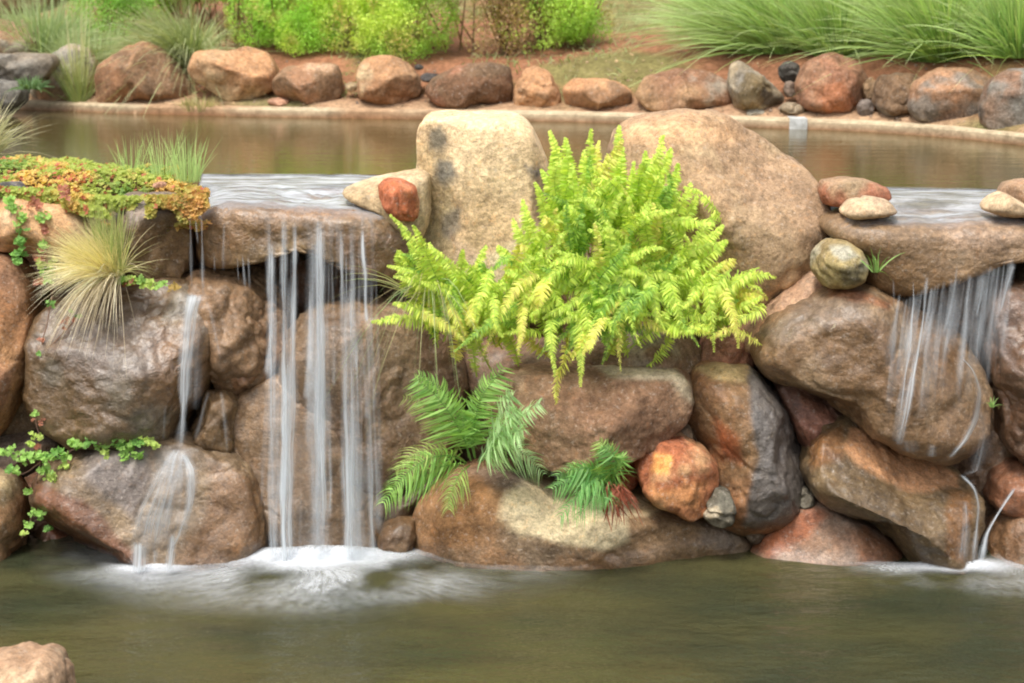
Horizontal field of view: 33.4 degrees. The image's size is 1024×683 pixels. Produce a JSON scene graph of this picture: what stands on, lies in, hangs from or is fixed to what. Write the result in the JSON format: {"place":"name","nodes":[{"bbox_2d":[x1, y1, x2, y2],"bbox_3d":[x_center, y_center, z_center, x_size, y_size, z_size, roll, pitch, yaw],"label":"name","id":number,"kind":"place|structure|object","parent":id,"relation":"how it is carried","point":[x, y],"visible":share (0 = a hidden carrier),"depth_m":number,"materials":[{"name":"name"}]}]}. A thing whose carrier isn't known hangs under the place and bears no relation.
{"place":"outdoors","nodes":[
{"label":"outdoors","id":0,"kind":"place"},
{"bbox_2d":[0,514,1023,682],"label":"pond water","id":1,"kind":"structure","parent":0,"point":[748,616],"depth_m":5.59,"materials":[{"name":"liquid"}]},
{"bbox_2d":[0,468,32,560],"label":"wall boulder","id":2,"kind":"object","parent":1,"relation":"in","point":[15,507],"depth_m":6.19,"materials":[{"name":"stone"}]},
{"bbox_2d":[0,430,66,477],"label":"wall boulder","id":3,"kind":"object","parent":2,"relation":"on","point":[19,440],"depth_m":6.32,"materials":[{"name":"stone"}]},
{"bbox_2d":[2,400,38,434],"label":"stone","id":4,"kind":"object","parent":3,"relation":"on","point":[21,422],"visible":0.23,"depth_m":6.36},
{"bbox_2d":[0,252,43,435],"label":"wall boulder","id":5,"kind":"object","parent":3,"relation":"on","point":[18,298],"depth_m":6.12,"materials":[{"name":"stone"}]},
{"bbox_2d":[0,187,107,258],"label":"wall boulder","id":6,"kind":"object","parent":5,"relation":"on","point":[61,219],"depth_m":6.06,"materials":[{"name":"stone"}]},
{"bbox_2d":[2,195,30,265],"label":"trailing vine","id":7,"kind":"object","parent":6,"relation":"hanging from","point":[10,203],"visible":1,"depth_m":6.03,"materials":[{"name":"green plant"}]},
{"bbox_2d":[26,184,70,285],"bbox_3d":[-1.636,-0.380,6.054,0.166,0.362,0.089,0,12,0],"label":"trailing vine","id":8,"kind":"object","parent":6,"relation":"hanging from","point":[36,203],"visible":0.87,"depth_m":6.04,"materials":[{"name":"green plant"}]},
{"bbox_2d":[0,154,212,231],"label":"creeping succulent","id":9,"kind":"object","parent":6,"relation":"on","point":[190,206],"visible":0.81,"depth_m":6.49,"materials":[{"name":"green plant"}]},
{"bbox_2d":[0,641,75,682],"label":"foreground boulder","id":10,"kind":"object","parent":1,"relation":"in","point":[28,662],"visible":1,"depth_m":4.77,"materials":[{"name":"stone"}]},
{"bbox_2d":[29,519,67,540],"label":"stone","id":11,"kind":"object","parent":1,"relation":"in","point":[37,529],"visible":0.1,"depth_m":6.42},
{"bbox_2d":[29,430,269,574],"bbox_3d":[-1.328,0.661,6.344,0.901,0.674,0.679,0,12,0],"label":"wall boulder","id":12,"kind":"object","parent":1,"relation":"in","point":[113,504],"depth_m":6.09,"materials":[{"name":"stone"}]},
{"bbox_2d":[0,440,71,536],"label":"trailing vine","id":13,"kind":"object","parent":12,"relation":"hanging from","point":[43,457],"visible":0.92,"depth_m":6.08,"materials":[{"name":"green plant"}]},
{"bbox_2d":[66,436,160,461],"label":"trailing vine","id":14,"kind":"object","parent":12,"relation":"on","point":[142,441],"visible":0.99,"depth_m":6.08,"materials":[{"name":"green plant"}]},
{"bbox_2d":[21,276,212,450],"bbox_3d":[-1.429,0.074,6.325,0.750,0.657,0.728,0,12,0],"label":"wall boulder","id":15,"kind":"object","parent":12,"relation":"on","point":[104,400],"depth_m":6.07,"materials":[{"name":"stone"}]},
{"bbox_2d":[28,296,85,450],"bbox_3d":[-1.620,0.125,6.075,0.230,0.570,0.084,0,12,0],"label":"trailing vine","id":16,"kind":"object","parent":15,"relation":"hanging from","point":[39,436],"visible":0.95,"depth_m":6.06,"materials":[{"name":"green plant"}]},
{"bbox_2d":[26,198,167,375],"bbox_3d":[-1.480,-0.204,6.037,0.572,0.621,0.549,0,12,0],"label":"grass tuft","id":17,"kind":"object","parent":15,"relation":"on","point":[97,263],"visible":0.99,"depth_m":5.98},
{"bbox_2d":[117,274,180,291],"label":"trailing vine","id":18,"kind":"object","parent":15,"relation":"on","point":[140,280],"visible":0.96,"depth_m":6.05,"materials":[{"name":"green plant"}]},
{"bbox_2d":[106,191,195,278],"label":"wall boulder","id":19,"kind":"object","parent":15,"relation":"on","point":[177,253],"depth_m":6.17,"materials":[{"name":"stone"}]},
{"bbox_2d":[190,386,237,452],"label":"stone","id":20,"kind":"object","parent":12,"relation":"on","point":[212,427],"visible":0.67,"depth_m":6.20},
{"bbox_2d":[133,296,199,571],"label":"waterfall","id":21,"kind":"structure","parent":1,"relation":"on","point":[188,320],"depth_m":5.96,"materials":[{"name":"white liquid"}]},
{"bbox_2d":[234,373,390,554],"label":"wall boulder","id":22,"kind":"object","parent":1,"relation":"in","point":[258,442],"depth_m":6.24,"materials":[{"name":"stone"}]},
{"bbox_2d":[182,266,291,395],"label":"wall boulder","id":23,"kind":"object","parent":22,"relation":"on","point":[247,323],"depth_m":6.21,"materials":[{"name":"stone"}]},
{"bbox_2d":[239,545,397,569],"bbox_3d":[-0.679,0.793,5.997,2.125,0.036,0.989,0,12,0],"label":"foam","id":24,"kind":"object","parent":1,"relation":"on","point":[332,554],"visible":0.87,"depth_m":6.14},
{"bbox_2d":[270,236,366,559],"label":"waterfall","id":25,"kind":"structure","parent":1,"relation":"on","point":[284,474],"depth_m":6.06,"materials":[{"name":"white liquid"}]},
{"bbox_2d":[377,514,415,557],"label":"stone","id":26,"kind":"object","parent":1,"relation":"in","point":[397,535],"visible":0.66,"depth_m":6.19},
{"bbox_2d":[383,472,438,522],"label":"stone","id":27,"kind":"object","parent":26,"relation":"on","point":[391,513],"visible":0.45,"depth_m":6.27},
{"bbox_2d":[750,498,902,565],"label":"wall boulder","id":28,"kind":"object","parent":1,"relation":"in","point":[820,533],"depth_m":6.16,"materials":[{"name":"stone"}]},
{"bbox_2d":[799,415,985,574],"bbox_3d":[1.377,0.582,6.240,0.656,0.623,0.608,0,12,0],"label":"wall boulder","id":29,"kind":"object","parent":28,"relation":"on","point":[916,511],"depth_m":6.06,"materials":[{"name":"stone"}]},
{"bbox_2d":[772,382,843,446],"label":"stone","id":30,"kind":"object","parent":29,"relation":"on","point":[810,415],"visible":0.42,"depth_m":6.20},
{"bbox_2d":[750,282,993,465],"bbox_3d":[1.308,0.094,6.232,0.889,0.654,0.690,0,12,0],"label":"wall boulder","id":31,"kind":"object","parent":29,"relation":"on","point":[856,364],"depth_m":5.97,"materials":[{"name":"stone"}]},
{"bbox_2d":[741,271,822,353],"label":"wall boulder","id":32,"kind":"object","parent":31,"relation":"on","point":[807,284],"depth_m":6.20,"materials":[{"name":"stone"}]},
{"bbox_2d":[810,238,868,289],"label":"round boulder","id":33,"kind":"object","parent":31,"relation":"on","point":[834,264],"visible":0.95,"depth_m":5.94,"materials":[{"name":"stone"}]},
{"bbox_2d":[819,206,1023,296],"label":"ledge stone","id":34,"kind":"object","parent":31,"relation":"on","point":[935,256],"visible":0.73,"depth_m":5.96,"materials":[{"name":"stone"}]},
{"bbox_2d":[817,176,891,207],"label":"stone","id":35,"kind":"object","parent":34,"relation":"on","point":[838,191],"visible":0.75,"depth_m":6.16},
{"bbox_2d":[839,195,896,219],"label":"stone","id":36,"kind":"object","parent":34,"relation":"on","point":[863,207],"visible":1,"depth_m":5.96,"materials":[{"name":"stone"}]},
{"bbox_2d":[848,189,1023,221],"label":"overflow water","id":37,"kind":"structure","parent":34,"relation":"on","point":[961,209],"depth_m":6.29,"materials":[{"name":"grey liquid"}]},
{"bbox_2d":[979,191,1023,217],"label":"stone","id":38,"kind":"object","parent":34,"relation":"on","point":[1001,204],"visible":1,"depth_m":5.96,"materials":[{"name":"stone"}]},
{"bbox_2d":[905,282,1013,554],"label":"waterfall","id":39,"kind":"structure","parent":31,"relation":"on","point":[963,442],"depth_m":5.89,"materials":[{"name":"white liquid"}]},
{"bbox_2d":[881,559,1011,570],"bbox_3d":[1.599,0.803,5.981,1.235,0.021,0.654,-3,12,-11],"label":"foam","id":40,"kind":"object","parent":1,"relation":"on","point":[976,563],"visible":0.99,"depth_m":6.05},
{"bbox_2d":[980,509,1023,569],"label":"wall boulder","id":41,"kind":"object","parent":1,"relation":"in","point":[1005,540],"depth_m":6.15,"materials":[{"name":"stone"}]},
{"bbox_2d":[983,456,1023,517],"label":"stone","id":42,"kind":"object","parent":41,"relation":"on","point":[1005,478],"visible":0.79,"depth_m":6.15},
{"bbox_2d":[977,277,1023,464],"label":"wall boulder","id":43,"kind":"object","parent":42,"relation":"on","point":[1000,342],"depth_m":6.04,"materials":[{"name":"stone"}]},
{"bbox_2d":[0,109,1023,188],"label":"channel water","id":44,"kind":"structure","parent":0,"point":[289,145],"depth_m":8.15,"materials":[{"name":"brown liquid"}]},
{"bbox_2d":[23,0,1023,328],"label":"ground","id":45,"kind":"structure","parent":0,"point":[605,64],"depth_m":10.04,"materials":[{"name":"soil"}]},
{"bbox_2d":[0,79,29,115],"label":"stone block","id":46,"kind":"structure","parent":45,"relation":"on","point":[19,99],"depth_m":9.72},
{"bbox_2d":[0,52,59,80],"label":"boulder","id":47,"kind":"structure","parent":46,"relation":"on","point":[18,65],"depth_m":9.96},
{"bbox_2d":[0,19,39,53],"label":"bank boulder","id":48,"kind":"object","parent":45,"relation":"on","point":[8,46],"visible":0.31,"depth_m":10.62,"materials":[{"name":"stone"}]},
{"bbox_2d":[0,0,68,18],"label":"bank boulder","id":49,"kind":"object","parent":45,"relation":"on","point":[55,2],"visible":0.31,"depth_m":11.09,"materials":[{"name":"stone"}]},
{"bbox_2d":[0,0,127,53],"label":"fountain grass","id":50,"kind":"object","parent":45,"relation":"on","point":[44,26],"depth_m":10.71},
{"bbox_2d":[30,44,98,100],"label":"bank boulder","id":51,"kind":"object","parent":45,"relation":"on","point":[55,89],"visible":0.42,"depth_m":10.32,"materials":[{"name":"stone"}]},
{"bbox_2d":[51,0,104,111],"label":"tall grass","id":52,"kind":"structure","parent":45,"relation":"on","point":[78,81],"depth_m":10.23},
{"bbox_2d":[20,13,141,95],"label":"fountain grass","id":53,"kind":"object","parent":45,"relation":"on","point":[65,42],"depth_m":10.52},
{"bbox_2d":[64,0,163,44],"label":"hedge bush","id":54,"kind":"object","parent":45,"relation":"on","point":[113,4],"visible":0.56,"depth_m":10.98,"materials":[{"name":"green plant"}]},
{"bbox_2d":[94,41,193,102],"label":"bank boulder","id":55,"kind":"object","parent":45,"relation":"on","point":[150,73],"visible":0.87,"depth_m":10.08,"materials":[{"name":"stone"}]},
{"bbox_2d":[42,0,287,114],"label":"fountain grass","id":56,"kind":"object","parent":45,"relation":"on","point":[181,46],"depth_m":10.33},
{"bbox_2d":[128,0,221,25],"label":"hedge bush","id":57,"kind":"object","parent":45,"relation":"on","point":[170,5],"visible":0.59,"depth_m":11.54,"materials":[{"name":"green plant"}]},
{"bbox_2d":[187,46,278,101],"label":"bank boulder","id":58,"kind":"object","parent":45,"relation":"on","point":[253,72],"visible":0.95,"depth_m":9.97,"materials":[{"name":"stone"}]},
{"bbox_2d":[214,0,350,56],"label":"hedge bush","id":59,"kind":"object","parent":45,"relation":"on","point":[285,22],"visible":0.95,"depth_m":10.44,"materials":[{"name":"green plant"}]},
{"bbox_2d":[193,186,421,285],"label":"ledge stone","id":60,"kind":"object","parent":45,"relation":"on","point":[236,234],"visible":0.78,"depth_m":6.21,"materials":[{"name":"stone"}]},
{"bbox_2d":[199,174,381,216],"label":"overflow water","id":61,"kind":"structure","parent":60,"relation":"on","point":[298,195],"depth_m":6.60,"materials":[{"name":"grey liquid"}]},
{"bbox_2d":[342,168,431,241],"bbox_3d":[-0.468,-0.505,6.395,0.331,0.276,0.322,0,12,0],"label":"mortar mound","id":62,"kind":"object","parent":60,"relation":"on","point":[364,194],"visible":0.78,"depth_m":6.27,"materials":[{"name":"stone"}]},
{"bbox_2d":[378,177,419,221],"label":"stone","id":63,"kind":"object","parent":62,"relation":"on","point":[399,199],"visible":0.99,"depth_m":6.18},
{"bbox_2d":[272,62,343,104],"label":"bank boulder","id":64,"kind":"object","parent":45,"relation":"on","point":[309,83],"visible":0.94,"depth_m":9.86,"materials":[{"name":"stone"}]},
{"bbox_2d":[356,55,421,104],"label":"bank boulder","id":65,"kind":"object","parent":45,"relation":"on","point":[386,79],"visible":0.94,"depth_m":9.79,"materials":[{"name":"stone"}]},
{"bbox_2d":[315,0,477,63],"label":"hedge bush","id":66,"kind":"object","parent":45,"relation":"on","point":[397,16],"visible":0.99,"depth_m":10.25,"materials":[{"name":"green plant"}]},
{"bbox_2d":[24,243,869,522],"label":"mortar wall","id":67,"kind":"structure","parent":45,"relation":"on","point":[305,274],"depth_m":6.73,"materials":[{"name":"stone"}]},
{"bbox_2d":[188,265,299,429],"bbox_3d":[-1.021,0.222,6.619,0.487,1.039,0.433,0,12,0],"label":"mortar mound","id":68,"kind":"object","parent":67,"relation":"attached to","point":[260,276],"visible":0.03,"depth_m":6.47,"materials":[{"name":"stone"}]},
{"bbox_2d":[425,62,512,108],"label":"bank boulder","id":69,"kind":"object","parent":45,"relation":"on","point":[465,86],"visible":0.87,"depth_m":9.68,"materials":[{"name":"stone"}]},
{"bbox_2d":[416,110,552,316],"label":"standing stone","id":70,"kind":"object","parent":45,"relation":"on","point":[482,168],"visible":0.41,"depth_m":6.40,"materials":[{"name":"stone"}]},
{"bbox_2d":[459,0,545,60],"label":"dry bush","id":71,"kind":"object","parent":45,"relation":"on","point":[501,48],"visible":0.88,"depth_m":10.29,"materials":[{"name":"brown plant"}]},
{"bbox_2d":[20,100,1023,190],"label":"pool coping","id":72,"kind":"object","parent":45,"relation":"on","point":[932,130],"visible":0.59,"depth_m":9.53,"materials":[{"name":"concrete"}]},
{"bbox_2d":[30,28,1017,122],"bbox_3d":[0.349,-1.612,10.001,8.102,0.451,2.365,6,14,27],"label":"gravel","id":73,"kind":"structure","parent":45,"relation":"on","point":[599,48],"depth_m":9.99,"materials":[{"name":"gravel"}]},
{"bbox_2d":[41,0,1023,96],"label":"slope weeds","id":74,"kind":"object","parent":45,"relation":"on","point":[517,62],"visible":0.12,"depth_m":10.44,"materials":[{"name":"green plant"}]},
{"bbox_2d":[513,66,560,107],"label":"bank boulder","id":75,"kind":"object","parent":45,"relation":"on","point":[536,86],"visible":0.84,"depth_m":9.66,"materials":[{"name":"stone"}]},
{"bbox_2d":[488,0,615,53],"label":"hedge bush","id":76,"kind":"object","parent":45,"relation":"on","point":[562,22],"visible":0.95,"depth_m":10.35,"materials":[{"name":"green plant"}]},
{"bbox_2d":[412,457,751,571],"bbox_3d":[0.277,0.724,6.404,1.316,0.580,0.723,0,12,0],"label":"wall boulder","id":77,"kind":"object","parent":45,"relation":"on","point":[500,520],"depth_m":6.09,"materials":[{"name":"stone"}]},
{"bbox_2d":[276,294,468,494],"bbox_3d":[-0.523,0.216,6.456,0.727,0.785,0.620,0,12,0],"label":"wall boulder","id":78,"kind":"object","parent":77,"relation":"on","point":[392,429],"depth_m":6.21,"materials":[{"name":"stone"}]},
{"bbox_2d":[323,271,522,457],"bbox_3d":[-0.290,0.082,5.979,0.767,0.629,0.628,0,12,0],"label":"grass tuft","id":79,"kind":"object","parent":78,"relation":"on","point":[434,309],"visible":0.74,"depth_m":5.94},
{"bbox_2d":[449,332,543,463],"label":"wall boulder","id":80,"kind":"object","parent":77,"relation":"on","point":[499,354],"depth_m":6.41,"materials":[{"name":"stone"}]},
{"bbox_2d":[509,336,574,367],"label":"wall boulder","id":81,"kind":"object","parent":80,"relation":"on","point":[527,357],"depth_m":6.28,"materials":[{"name":"stone"}]},
{"bbox_2d":[550,471,583,482],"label":"stone","id":82,"kind":"object","parent":77,"relation":"on","point":[554,476],"visible":0.07,"depth_m":6.28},
{"bbox_2d":[486,360,694,473],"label":"wall boulder","id":83,"kind":"object","parent":82,"relation":"on","point":[640,412],"depth_m":6.02,"materials":[{"name":"stone"}]},
{"bbox_2d":[376,362,548,517],"bbox_3d":[-0.170,0.339,5.912,0.617,0.533,0.310,0,12,0],"label":"fern","id":84,"kind":"object","parent":83,"relation":"on","point":[505,437],"visible":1,"depth_m":5.93,"materials":[{"name":"green plant"}]},
{"bbox_2d":[371,125,776,403],"bbox_3d":[0.229,-0.268,5.959,1.448,0.945,0.431,0,12,0],"label":"fern","id":85,"kind":"object","parent":83,"relation":"on","point":[598,207],"visible":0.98,"depth_m":5.96,"materials":[{"name":"green plant"}]},
{"bbox_2d":[544,437,635,529],"bbox_3d":[0.273,0.486,5.869,0.316,0.320,0.176,-3,13,-14],"label":"fern","id":86,"kind":"object","parent":83,"relation":"on","point":[585,482],"visible":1,"depth_m":5.87,"materials":[{"name":"green plant"}]},
{"bbox_2d":[601,481,642,531],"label":"dead fronds","id":87,"kind":"object","parent":86,"relation":"hanging from","point":[618,493],"visible":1,"depth_m":5.88,"materials":[{"name":"brown plant"}]},
{"bbox_2d":[575,318,701,374],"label":"wall boulder","id":88,"kind":"object","parent":83,"relation":"on","point":[685,353],"depth_m":6.18,"materials":[{"name":"stone"}]},
{"bbox_2d":[634,431,718,521],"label":"orange stone","id":89,"kind":"object","parent":77,"relation":"on","point":[678,473],"visible":0.9,"depth_m":6.04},
{"bbox_2d":[688,360,806,535],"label":"wall boulder","id":90,"kind":"object","parent":77,"relation":"on","point":[740,424],"depth_m":6.10,"materials":[{"name":"stone"}]},
{"bbox_2d":[703,485,736,528],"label":"stone","id":91,"kind":"object","parent":90,"relation":"on","point":[720,511],"visible":0.92,"depth_m":6.06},
{"bbox_2d":[699,323,753,367],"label":"wall boulder","id":92,"kind":"object","parent":90,"relation":"on","point":[726,350],"depth_m":6.22,"materials":[{"name":"stone"}]},
{"bbox_2d":[562,78,631,110],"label":"bank boulder","id":93,"kind":"object","parent":45,"relation":"on","point":[597,94],"visible":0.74,"depth_m":9.54,"materials":[{"name":"stone"}]},
{"bbox_2d":[201,176,1012,290],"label":"weir wall","id":94,"kind":"structure","parent":45,"relation":"on","point":[921,203],"depth_m":6.37,"materials":[{"name":"concrete"}]},
{"bbox_2d":[0,169,210,195],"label":"planting shelf","id":95,"kind":"object","parent":94,"relation":"on","point":[107,187],"visible":0.09,"depth_m":6.57,"materials":[{"name":"soil"}]},
{"bbox_2d":[0,96,52,156],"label":"grass tuft","id":96,"kind":"object","parent":95,"relation":"on","point":[3,141],"visible":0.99,"depth_m":7.46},
{"bbox_2d":[137,129,195,178],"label":"grass tuft","id":97,"kind":"object","parent":95,"relation":"on","point":[154,169],"visible":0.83,"depth_m":6.67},
{"bbox_2d":[156,133,220,182],"bbox_3d":[-1.273,-0.723,6.599,0.295,0.208,0.268,0,12,0],"label":"grass tuft","id":98,"kind":"object","parent":95,"relation":"on","point":[195,170],"visible":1,"depth_m":6.58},
{"bbox_2d":[997,178,1023,202],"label":"stone","id":99,"kind":"object","parent":94,"relation":"on","point":[1014,188],"visible":0.47,"depth_m":6.15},
{"bbox_2d":[635,68,731,111],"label":"bank boulder","id":100,"kind":"object","parent":45,"relation":"on","point":[688,88],"visible":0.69,"depth_m":9.39,"materials":[{"name":"stone"}]},
{"bbox_2d":[606,108,830,321],"bbox_3d":[0.775,-0.477,6.500,0.870,0.818,0.743,0,12,0],"label":"standing boulder","id":101,"kind":"object","parent":45,"relation":"on","point":[763,194],"visible":0.46,"depth_m":6.21,"materials":[{"name":"stone"}]},
{"bbox_2d":[596,0,845,86],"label":"fountain grass","id":102,"kind":"object","parent":45,"relation":"on","point":[705,19],"depth_m":9.78,"materials":[{"name":"plant"}]},
{"bbox_2d":[727,61,783,110],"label":"bank boulder","id":103,"kind":"object","parent":45,"relation":"on","point":[749,87],"visible":0.95,"depth_m":9.26,"materials":[{"name":"stone"}]},
{"bbox_2d":[778,61,799,82],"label":"stone","id":104,"kind":"object","parent":45,"relation":"on","point":[787,71],"visible":0.9,"depth_m":9.31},
{"bbox_2d":[794,52,867,114],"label":"bank boulder","id":105,"kind":"object","parent":45,"relation":"on","point":[838,89],"visible":0.94,"depth_m":9.08,"materials":[{"name":"stone"}]},
{"bbox_2d":[703,0,961,76],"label":"fountain grass","id":106,"kind":"object","parent":45,"relation":"on","point":[814,11],"depth_m":9.56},
{"bbox_2d":[764,0,1020,87],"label":"fountain grass","id":107,"kind":"object","parent":45,"relation":"on","point":[902,13],"depth_m":9.12,"materials":[{"name":"plant"}]},
{"bbox_2d":[871,72,919,116],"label":"bank boulder","id":108,"kind":"object","parent":45,"relation":"on","point":[890,95],"visible":0.76,"depth_m":8.91,"materials":[{"name":"stone"}]},
{"bbox_2d":[907,67,989,122],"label":"bank boulder","id":109,"kind":"object","parent":45,"relation":"on","point":[930,100],"visible":0.73,"depth_m":8.68,"materials":[{"name":"stone"}]},
{"bbox_2d":[874,0,1023,94],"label":"fountain grass","id":110,"kind":"object","parent":45,"relation":"on","point":[1002,32],"depth_m":8.72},
{"bbox_2d":[905,274,1013,542],"bbox_3d":[1.758,0.421,6.533,0.626,1.413,0.571,0,12,0],"label":"wall boulder","id":111,"kind":"object","parent":45,"relation":"on","point":[954,307],"depth_m":6.31,"materials":[{"name":"stone"}]},
{"bbox_2d":[978,68,1023,129],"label":"bank boulder","id":112,"kind":"object","parent":45,"relation":"on","point":[1001,103],"visible":0.84,"depth_m":8.38,"materials":[{"name":"stone"}]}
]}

